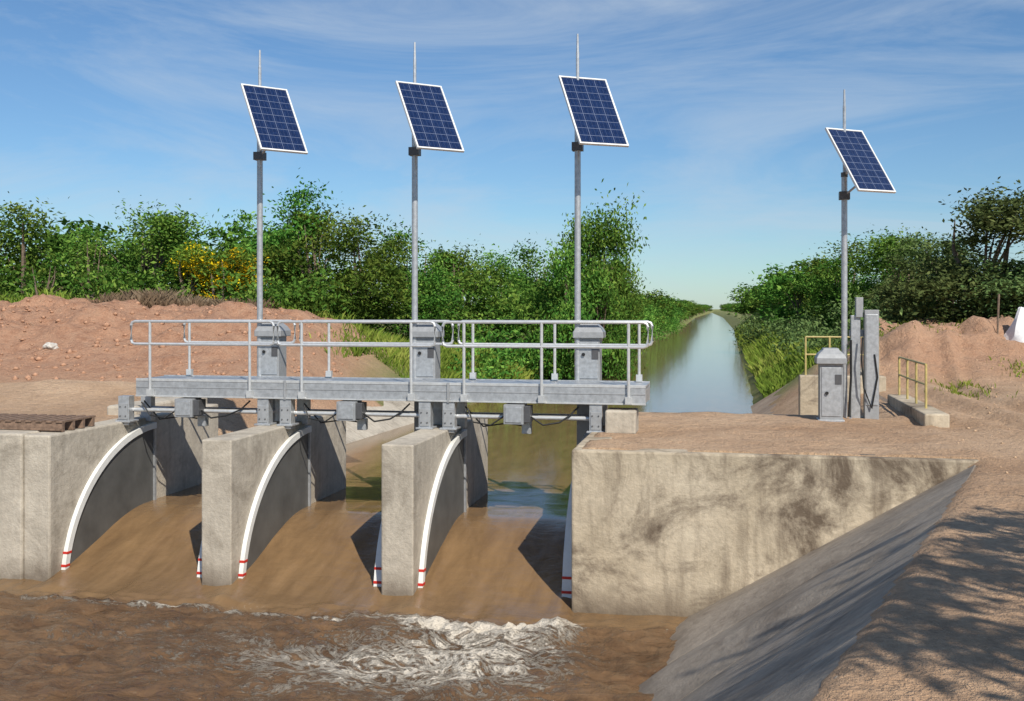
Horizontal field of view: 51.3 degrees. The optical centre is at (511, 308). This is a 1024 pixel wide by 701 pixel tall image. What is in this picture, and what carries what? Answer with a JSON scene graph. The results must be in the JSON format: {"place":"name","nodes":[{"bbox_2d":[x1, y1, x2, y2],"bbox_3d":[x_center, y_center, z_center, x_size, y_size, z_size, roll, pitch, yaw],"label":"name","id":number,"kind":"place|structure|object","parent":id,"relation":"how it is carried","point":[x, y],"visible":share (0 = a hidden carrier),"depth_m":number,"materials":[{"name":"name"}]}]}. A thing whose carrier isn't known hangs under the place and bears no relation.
{"place":"outdoors","nodes":[
{"label":"outdoors","id":0,"kind":"place"},
{"bbox_2d":[0,313,752,700],"bbox_3d":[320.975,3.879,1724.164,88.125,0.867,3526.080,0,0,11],"label":"canal water","id":1,"kind":"structure","parent":0,"point":[128,607],"depth_m":14.80,"materials":[{"name":"brown liquid"}]},
{"bbox_2d":[0,294,1023,700],"bbox_3d":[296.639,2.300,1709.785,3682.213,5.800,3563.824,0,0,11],"label":"ground","id":2,"kind":"structure","parent":0,"point":[946,624],"depth_m":17.67,"materials":[{"name":"soil"}]},
{"bbox_2d":[0,208,20,286],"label":"tree","id":3,"kind":"object","parent":2,"relation":"on","point":[3,240],"visible":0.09,"depth_m":46.38,"materials":[{"name":"green plant"}]},
{"bbox_2d":[0,191,77,297],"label":"tree","id":4,"kind":"object","parent":2,"relation":"on","point":[20,251],"visible":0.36,"depth_m":44.70,"materials":[{"name":"green plant"}]},
{"bbox_2d":[1,266,81,294],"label":"dry shrub","id":5,"kind":"object","parent":2,"relation":"on","point":[48,288],"visible":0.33,"depth_m":42.82,"materials":[{"name":"plant"}]},
{"bbox_2d":[42,342,58,349],"bbox_3d":[-12.880,1.053,29.798,0.426,0.246,0.378,0,0,0],"label":"rock","id":6,"kind":"object","parent":2,"relation":"on","point":[50,345],"visible":1,"depth_m":29.68,"materials":[{"name":"white stone"}]},
{"bbox_2d":[0,212,119,289],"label":"tree","id":7,"kind":"object","parent":2,"relation":"on","point":[64,221],"visible":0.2,"depth_m":51.41,"materials":[{"name":"green plant"}]},
{"bbox_2d":[14,221,137,298],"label":"tree","id":8,"kind":"object","parent":2,"relation":"on","point":[72,263],"visible":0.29,"depth_m":44.30,"materials":[{"name":"green plant"}]},
{"bbox_2d":[69,240,117,296],"bbox_3d":[-16.895,-0.963,43.446,2.304,3.977,2.903,0,0,-23],"label":"dry shrub","id":9,"kind":"object","parent":2,"relation":"on","point":[87,269],"visible":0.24,"depth_m":43.66,"materials":[{"name":"plant"}]},
{"bbox_2d":[0,404,217,581],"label":"retaining wall","id":10,"kind":"structure","parent":2,"relation":"on","point":[45,476],"depth_m":16.48,"materials":[{"name":"concrete"}]},
{"bbox_2d":[0,413,95,431],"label":"timber pallet","id":11,"kind":"object","parent":10,"relation":"on","point":[50,422],"visible":1,"depth_m":16.94,"materials":[{"name":"brown wood"}]},
{"bbox_2d":[61,395,279,577],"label":"sluice gate","id":12,"kind":"structure","parent":10,"relation":"attached to","point":[121,483],"depth_m":18.05,"materials":[{"name":"metal"}]},
{"bbox_2d":[273,399,274,421],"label":"mounting column","id":13,"kind":"structure","parent":12,"relation":"on","point":[273,407],"depth_m":18.86,"materials":[{"name":"grey metal"}]},
{"bbox_2d":[254,322,290,375],"bbox_3d":[-4.262,0.740,18.994,0.500,1.040,0.460,0,0,11],"label":"control pedestal","id":14,"kind":"object","parent":13,"relation":"on","point":[272,360],"visible":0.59,"depth_m":18.82,"materials":[{"name":"grey paint"}]},
{"bbox_2d":[43,191,223,294],"bbox_3d":[-15.637,-1.728,44.753,6.668,6.295,6.785,0,0,-42],"label":"tree","id":15,"kind":"object","parent":2,"relation":"on","point":[166,227],"visible":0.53,"depth_m":43.98,"materials":[{"name":"green plant"}]},
{"bbox_2d":[55,215,215,288],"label":"tree","id":16,"kind":"object","parent":2,"relation":"on","point":[121,230],"visible":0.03,"depth_m":50.25,"materials":[{"name":"green plant"}]},
{"bbox_2d":[107,397,206,414],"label":"concrete curb","id":17,"kind":"structure","parent":2,"relation":"on","point":[159,401],"depth_m":20.48,"materials":[{"name":"beige concrete"}]},
{"bbox_2d":[0,299,359,402],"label":"soil clods","id":18,"kind":"object","parent":2,"relation":"on","point":[38,358],"visible":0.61,"depth_m":30.54,"materials":[{"name":"brown soil"}]},
{"bbox_2d":[86,287,280,308],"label":"dry grass","id":19,"kind":"structure","parent":2,"relation":"on","point":[150,298],"depth_m":38.93,"materials":[{"name":"brown plant"}]},
{"bbox_2d":[157,239,254,297],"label":"tree","id":20,"kind":"object","parent":2,"relation":"on","point":[183,253],"visible":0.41,"depth_m":42.58,"materials":[{"name":"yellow plant"}]},
{"bbox_2d":[181,245,269,300],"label":"tree","id":21,"kind":"object","parent":2,"relation":"on","point":[238,261],"visible":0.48,"depth_m":42.29,"materials":[{"name":"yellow plant"}]},
{"bbox_2d":[194,217,333,293],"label":"tree","id":22,"kind":"object","parent":2,"relation":"on","point":[223,235],"visible":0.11,"depth_m":51.63,"materials":[{"name":"green plant"}]},
{"bbox_2d":[0,286,530,377],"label":"bank grass","id":23,"kind":"structure","parent":2,"relation":"on","point":[64,294],"depth_m":41.20,"materials":[{"name":"green plant"}]},
{"bbox_2d":[202,415,345,585],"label":"concrete pier","id":24,"kind":"structure","parent":2,"relation":"on","point":[235,464],"depth_m":16.10,"materials":[{"name":"grey concrete"}]},
{"bbox_2d":[238,399,442,586],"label":"sluice gate","id":25,"kind":"structure","parent":24,"relation":"attached to","point":[282,497],"depth_m":17.47,"materials":[{"name":"metal"}]},
{"bbox_2d":[414,401,418,431],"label":"mounting column","id":26,"kind":"structure","parent":25,"relation":"on","point":[416,408],"depth_m":18.35,"materials":[{"name":"grey metal"}]},
{"bbox_2d":[412,323,443,377],"bbox_3d":[-1.467,0.740,18.436,0.500,1.040,0.460,0,0,11],"label":"control pedestal","id":27,"kind":"object","parent":26,"relation":"on","point":[427,362],"visible":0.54,"depth_m":18.25,"materials":[{"name":"grey paint"}]},
{"bbox_2d":[130,319,652,404],"bbox_3d":[-2.105,0.851,17.847,8.828,1.319,1.045,0,0,11],"label":"footbridge","id":28,"kind":"object","parent":24,"relation":"on","point":[554,390],"visible":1,"depth_m":17.50,"materials":[{"name":"metal"}]},
{"bbox_2d":[240,50,307,375],"bbox_3d":[-4.195,-1.665,18.614,0.860,5.830,1.107,0,0,-36],"label":"solar panel mast","id":29,"kind":"object","parent":28,"relation":"on","point":[274,121],"visible":0.85,"depth_m":18.67,"materials":[{"name":"metal"}]},
{"bbox_2d":[395,42,463,377],"bbox_3d":[-1.433,-1.665,18.047,0.860,5.830,1.073,0,0,-30],"label":"solar panel mast","id":30,"kind":"object","parent":28,"relation":"on","point":[431,123],"visible":0.88,"depth_m":18.12,"materials":[{"name":"metal"}]},
{"bbox_2d":[558,34,628,379],"bbox_3d":[1.302,-1.665,17.481,0.860,5.830,1.034,0,0,-20],"label":"solar panel mast","id":31,"kind":"object","parent":28,"relation":"on","point":[593,113],"visible":0.8,"depth_m":17.57,"materials":[{"name":"metal"}]},
{"bbox_2d":[214,167,334,301],"bbox_3d":[-10.415,-2.182,47.814,6.852,8.104,6.580,0,0,16],"label":"tree","id":32,"kind":"object","parent":2,"relation":"on","point":[252,247],"visible":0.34,"depth_m":46.52,"materials":[{"name":"green plant"}]},
{"bbox_2d":[0,232,607,379],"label":"shrub thicket","id":33,"kind":"object","parent":2,"relation":"on","point":[273,292],"visible":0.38,"depth_m":43.95,"materials":[{"name":"green plant"}]},
{"bbox_2d":[252,192,379,314],"bbox_3d":[-8.220,-1.782,46.130,5.927,6.648,6.031,0,0,4],"label":"tree","id":34,"kind":"object","parent":2,"relation":"on","point":[321,242],"visible":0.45,"depth_m":44.90,"materials":[{"name":"green plant"}]},
{"bbox_2d":[291,205,424,330],"bbox_3d":[-6.183,-1.292,43.751,5.626,6.120,6.384,0,0,7],"label":"tree","id":35,"kind":"object","parent":2,"relation":"on","point":[373,276],"visible":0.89,"depth_m":43.40,"materials":[{"name":"green plant"}]},
{"bbox_2d":[346,401,413,443],"bbox_3d":[-4.956,2.865,28.635,3.547,2.070,13.893,0,0,13],"label":"canal lining","id":36,"kind":"object","parent":2,"relation":"on","point":[353,433],"visible":0.04,"depth_m":30.62,"materials":[{"name":"concrete"}]},
{"bbox_2d":[356,215,475,342],"bbox_3d":[-3.878,-0.883,46.564,5.362,6.365,5.583,0,0,43],"label":"tree","id":37,"kind":"object","parent":2,"relation":"on","point":[434,277],"visible":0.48,"depth_m":46.14,"materials":[{"name":"green plant"}]},
{"bbox_2d":[308,314,547,379],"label":"bank grass","id":38,"kind":"structure","parent":2,"relation":"on","point":[396,355],"depth_m":38.62,"materials":[{"name":"green plant"}]},
{"bbox_2d":[382,418,487,595],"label":"concrete pier","id":39,"kind":"structure","parent":2,"relation":"on","point":[411,462],"depth_m":15.33,"materials":[{"name":"grey concrete"}]},
{"bbox_2d":[418,402,607,597],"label":"sluice gate","id":40,"kind":"structure","parent":39,"relation":"attached to","point":[447,506],"depth_m":16.86,"materials":[{"name":"metal"}]},
{"bbox_2d":[421,252,511,315],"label":"tree","id":41,"kind":"object","parent":2,"relation":"on","point":[476,293],"visible":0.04,"depth_m":64.14,"materials":[{"name":"green plant"}]},
{"bbox_2d":[418,238,526,341],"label":"tree","id":42,"kind":"object","parent":2,"relation":"on","point":[455,256],"visible":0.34,"depth_m":52.62,"materials":[{"name":"green plant"}]},
{"bbox_2d":[472,243,561,341],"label":"tree","id":43,"kind":"object","parent":2,"relation":"on","point":[501,260],"visible":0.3,"depth_m":55.75,"materials":[{"name":"green plant"}]},
{"bbox_2d":[502,233,572,339],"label":"tree","id":44,"kind":"object","parent":2,"relation":"on","point":[532,251],"visible":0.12,"depth_m":59.09,"materials":[{"name":"green plant"}]},
{"bbox_2d":[511,229,619,380],"bbox_3d":[2.508,0.725,49.800,4.951,9.044,5.618,0,0,35],"label":"tree","id":45,"kind":"object","parent":2,"relation":"on","point":[565,363],"visible":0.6,"depth_m":49.44,"materials":[{"name":"green plant"}]},
{"bbox_2d":[447,294,691,379],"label":"canal bank shrubs","id":46,"kind":"object","parent":2,"relation":"on","point":[506,354],"visible":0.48,"depth_m":46.80,"materials":[{"name":"green plant"}]},
{"bbox_2d":[536,179,648,340],"bbox_3d":[4.161,0.030,51.690,4.919,12.616,5.499,0,0,-35],"label":"tree","id":47,"kind":"object","parent":2,"relation":"on","point":[600,239],"visible":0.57,"depth_m":51.24,"materials":[{"name":"green plant"}]},
{"bbox_2d":[547,209,644,380],"bbox_3d":[4.100,0.369,52.998,5.107,10.917,4.500,0,0,11],"label":"tree","id":48,"kind":"object","parent":2,"relation":"on","point":[617,354],"visible":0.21,"depth_m":52.39,"materials":[{"name":"green plant"}]},
{"bbox_2d":[560,244,650,374],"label":"tree","id":49,"kind":"object","parent":2,"relation":"on","point":[631,299],"visible":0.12,"depth_m":55.98,"materials":[{"name":"green plant"}]},
{"bbox_2d":[574,286,650,354],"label":"tree","id":50,"kind":"object","parent":2,"relation":"on","point":[639,308],"visible":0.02,"depth_m":72.99,"materials":[{"name":"green plant"}]},
{"bbox_2d":[605,407,638,433],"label":"concrete block","id":51,"kind":"structure","parent":2,"relation":"on","point":[622,420],"depth_m":16.52,"materials":[{"name":"beige concrete"}]},
{"bbox_2d":[636,296,651,314],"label":"tree","id":52,"kind":"object","parent":2,"relation":"on","point":[646,302],"visible":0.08,"depth_m":103.51,"materials":[{"name":"green plant"}]},
{"bbox_2d":[632,288,677,323],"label":"tree","id":53,"kind":"object","parent":2,"relation":"on","point":[660,297],"visible":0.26,"depth_m":117.63,"materials":[{"name":"green plant"}]},
{"bbox_2d":[655,297,682,331],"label":"tree","id":54,"kind":"object","parent":2,"relation":"on","point":[671,310],"visible":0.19,"depth_m":131.93,"materials":[{"name":"green plant"}]},
{"bbox_2d":[654,295,687,309],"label":"tree","id":55,"kind":"object","parent":2,"relation":"on","point":[680,305],"visible":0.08,"depth_m":145.99,"materials":[{"name":"green plant"}]},
{"bbox_2d":[659,293,692,311],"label":"tree","id":56,"kind":"object","parent":2,"relation":"on","point":[680,307],"visible":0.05,"depth_m":157.73,"materials":[{"name":"green plant"}]},
{"bbox_2d":[676,299,690,321],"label":"tree","id":57,"kind":"object","parent":2,"relation":"on","point":[683,310],"visible":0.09,"depth_m":209.71,"materials":[{"name":"green plant"}]},
{"bbox_2d":[681,301,695,321],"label":"tree","id":58,"kind":"object","parent":2,"relation":"on","point":[689,309],"visible":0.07,"depth_m":219.93,"materials":[{"name":"green plant"}]},
{"bbox_2d":[688,302,699,318],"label":"tree","id":59,"kind":"object","parent":2,"relation":"on","point":[695,305],"visible":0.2,"depth_m":308.67,"materials":[{"name":"green plant"}]},
{"bbox_2d":[724,280,776,319],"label":"tree","id":60,"kind":"object","parent":2,"relation":"on","point":[740,290],"visible":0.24,"depth_m":150.65,"materials":[{"name":"green plant"}]},
{"bbox_2d":[741,282,781,316],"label":"tree","id":61,"kind":"object","parent":2,"relation":"on","point":[760,302],"visible":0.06,"depth_m":119.08,"materials":[{"name":"green plant"}]},
{"bbox_2d":[747,271,797,319],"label":"tree","id":62,"kind":"object","parent":2,"relation":"on","point":[761,311],"visible":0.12,"depth_m":110.28,"materials":[{"name":"green plant"}]},
{"bbox_2d":[572,412,978,616],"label":"retaining wall","id":63,"kind":"structure","parent":2,"relation":"on","point":[678,532],"depth_m":14.29,"materials":[{"name":"concrete"}]},
{"bbox_2d":[577,404,588,444],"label":"mounting column","id":64,"kind":"structure","parent":63,"relation":"on","point":[582,427],"depth_m":17.79,"materials":[{"name":"grey metal"}]},
{"bbox_2d":[573,324,605,380],"bbox_3d":[1.298,0.740,17.883,0.500,1.040,0.460,0,0,11],"label":"control pedestal","id":65,"kind":"object","parent":64,"relation":"on","point":[590,364],"visible":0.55,"depth_m":17.70,"materials":[{"name":"grey paint"}]},
{"bbox_2d":[749,260,830,328],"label":"tree","id":66,"kind":"object","parent":2,"relation":"on","point":[788,280],"visible":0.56,"depth_m":77.96,"materials":[{"name":"green plant"}]},
{"bbox_2d":[734,318,849,397],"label":"bank grass","id":67,"kind":"structure","parent":2,"relation":"on","point":[770,371],"depth_m":46.89,"materials":[{"name":"green plant"}]},
{"bbox_2d":[638,465,975,700],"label":"canal lining","id":68,"kind":"object","parent":2,"relation":"on","point":[789,631],"visible":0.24,"depth_m":10.69,"materials":[{"name":"concrete"}]},
{"bbox_2d":[757,255,858,325],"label":"tree","id":69,"kind":"object","parent":2,"relation":"on","point":[797,263],"visible":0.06,"depth_m":90.15,"materials":[{"name":"green plant"}]},
{"bbox_2d":[751,385,904,415],"bbox_3d":[7.401,2.995,28.507,3.300,2.210,18.370,0,0,11],"label":"canal lining","id":70,"kind":"object","parent":2,"relation":"on","point":[762,406],"visible":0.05,"depth_m":35.33,"materials":[{"name":"grey concrete"}]},
{"bbox_2d":[814,348,846,421],"bbox_3d":[5.521,1.315,18.496,0.500,1.270,0.460,0,0,11],"label":"control pedestal","id":71,"kind":"object","parent":2,"relation":"on","point":[830,362],"visible":0.97,"depth_m":18.32,"materials":[{"name":"grey paint"}]},
{"bbox_2d":[784,233,879,322],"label":"tree","id":72,"kind":"object","parent":2,"relation":"on","point":[849,250],"visible":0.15,"depth_m":74.27,"materials":[{"name":"green plant"}]},
{"bbox_2d":[795,247,874,338],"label":"tree","id":73,"kind":"object","parent":2,"relation":"on","point":[820,287],"visible":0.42,"depth_m":61.20,"materials":[{"name":"green plant"}]},
{"bbox_2d":[825,89,895,418],"bbox_3d":[6.017,-0.965,18.583,0.820,5.830,0.991,0,0,-24],"label":"solar panel mast","id":74,"kind":"object","parent":2,"relation":"on","point":[863,168],"visible":0.91,"depth_m":18.74,"materials":[{"name":"metal"}]},
{"bbox_2d":[848,297,878,418],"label":"side sluice gate","id":75,"kind":"structure","parent":2,"relation":"on","point":[869,333],"depth_m":18.75,"materials":[{"name":"metal"}]},
{"bbox_2d":[729,273,1019,360],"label":"shrub thicket","id":76,"kind":"object","parent":2,"relation":"on","point":[800,330],"visible":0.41,"depth_m":51.83,"materials":[{"name":"green plant"}]},
{"bbox_2d":[799,368,949,427],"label":"side channel wall","id":77,"kind":"structure","parent":2,"relation":"on","point":[920,413],"depth_m":21.07,"materials":[{"name":"concrete"}]},
{"bbox_2d":[805,336,861,374],"bbox_3d":[7.560,1.090,24.462,1.644,0.920,0.045,0,0,11],"label":"yellow guard rail","id":78,"kind":"object","parent":77,"relation":"on","point":[829,337],"visible":0.36,"depth_m":24.57,"materials":[{"name":"metal"}]},
{"bbox_2d":[898,356,926,407],"bbox_3d":[7.472,1.350,19.942,0.044,0.800,2.944,0,0,11],"label":"yellow guard rail","id":79,"kind":"object","parent":77,"relation":"on","point":[908,378],"visible":0.81,"depth_m":19.98,"materials":[{"name":"metal"}]},
{"bbox_2d":[820,223,935,317],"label":"tree","id":80,"kind":"object","parent":2,"relation":"on","point":[877,253],"visible":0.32,"depth_m":58.77,"materials":[{"name":"green plant"}]},
{"bbox_2d":[848,245,921,300],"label":"tree","id":81,"kind":"object","parent":2,"relation":"on","point":[873,278],"visible":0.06,"depth_m":65.79,"materials":[{"name":"green plant"}]},
{"bbox_2d":[860,275,960,323],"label":"tree","id":82,"kind":"object","parent":2,"relation":"on","point":[872,295],"visible":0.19,"depth_m":45.69,"materials":[{"name":"green plant"}]},
{"bbox_2d":[874,226,991,321],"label":"tree","id":83,"kind":"object","parent":2,"relation":"on","point":[925,247],"visible":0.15,"depth_m":49.17,"materials":[{"name":"green plant"}]},
{"bbox_2d":[851,176,1023,323],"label":"tree","id":84,"kind":"object","parent":2,"relation":"on","point":[984,219],"visible":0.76,"depth_m":40.98,"materials":[{"name":"green plant"}]},
{"bbox_2d":[879,317,1023,399],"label":"weeds","id":85,"kind":"object","parent":2,"relation":"on","point":[954,390],"visible":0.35,"depth_m":26.79,"materials":[{"name":"green plant"}]},
{"bbox_2d":[885,316,1023,473],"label":"soil clods","id":86,"kind":"object","parent":2,"relation":"on","point":[1006,472],"visible":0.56,"depth_m":23.06,"materials":[{"name":"brown soil"}]},
{"bbox_2d":[929,207,1023,318],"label":"tree","id":87,"kind":"object","parent":2,"relation":"on","point":[1017,286],"visible":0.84,"depth_m":39.09,"materials":[{"name":"green plant"}]},
{"bbox_2d":[996,294,999,334],"bbox_3d":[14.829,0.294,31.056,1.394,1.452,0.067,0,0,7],"label":"wooden stake","id":88,"kind":"object","parent":2,"relation":"on","point":[998,307],"visible":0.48,"depth_m":31.12,"materials":[{"name":"brown wood"}]},
{"bbox_2d":[1004,307,1023,342],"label":"white sack","id":89,"kind":"object","parent":2,"relation":"on","point":[1015,331],"visible":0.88,"depth_m":30.86,"materials":[{"name":"fabric"}]},
{"bbox_2d":[0,0,1023,308],"label":"sky","id":90,"kind":"structure","parent":0,"point":[725,108],"materials":[{"name":"blue"}]}
]}

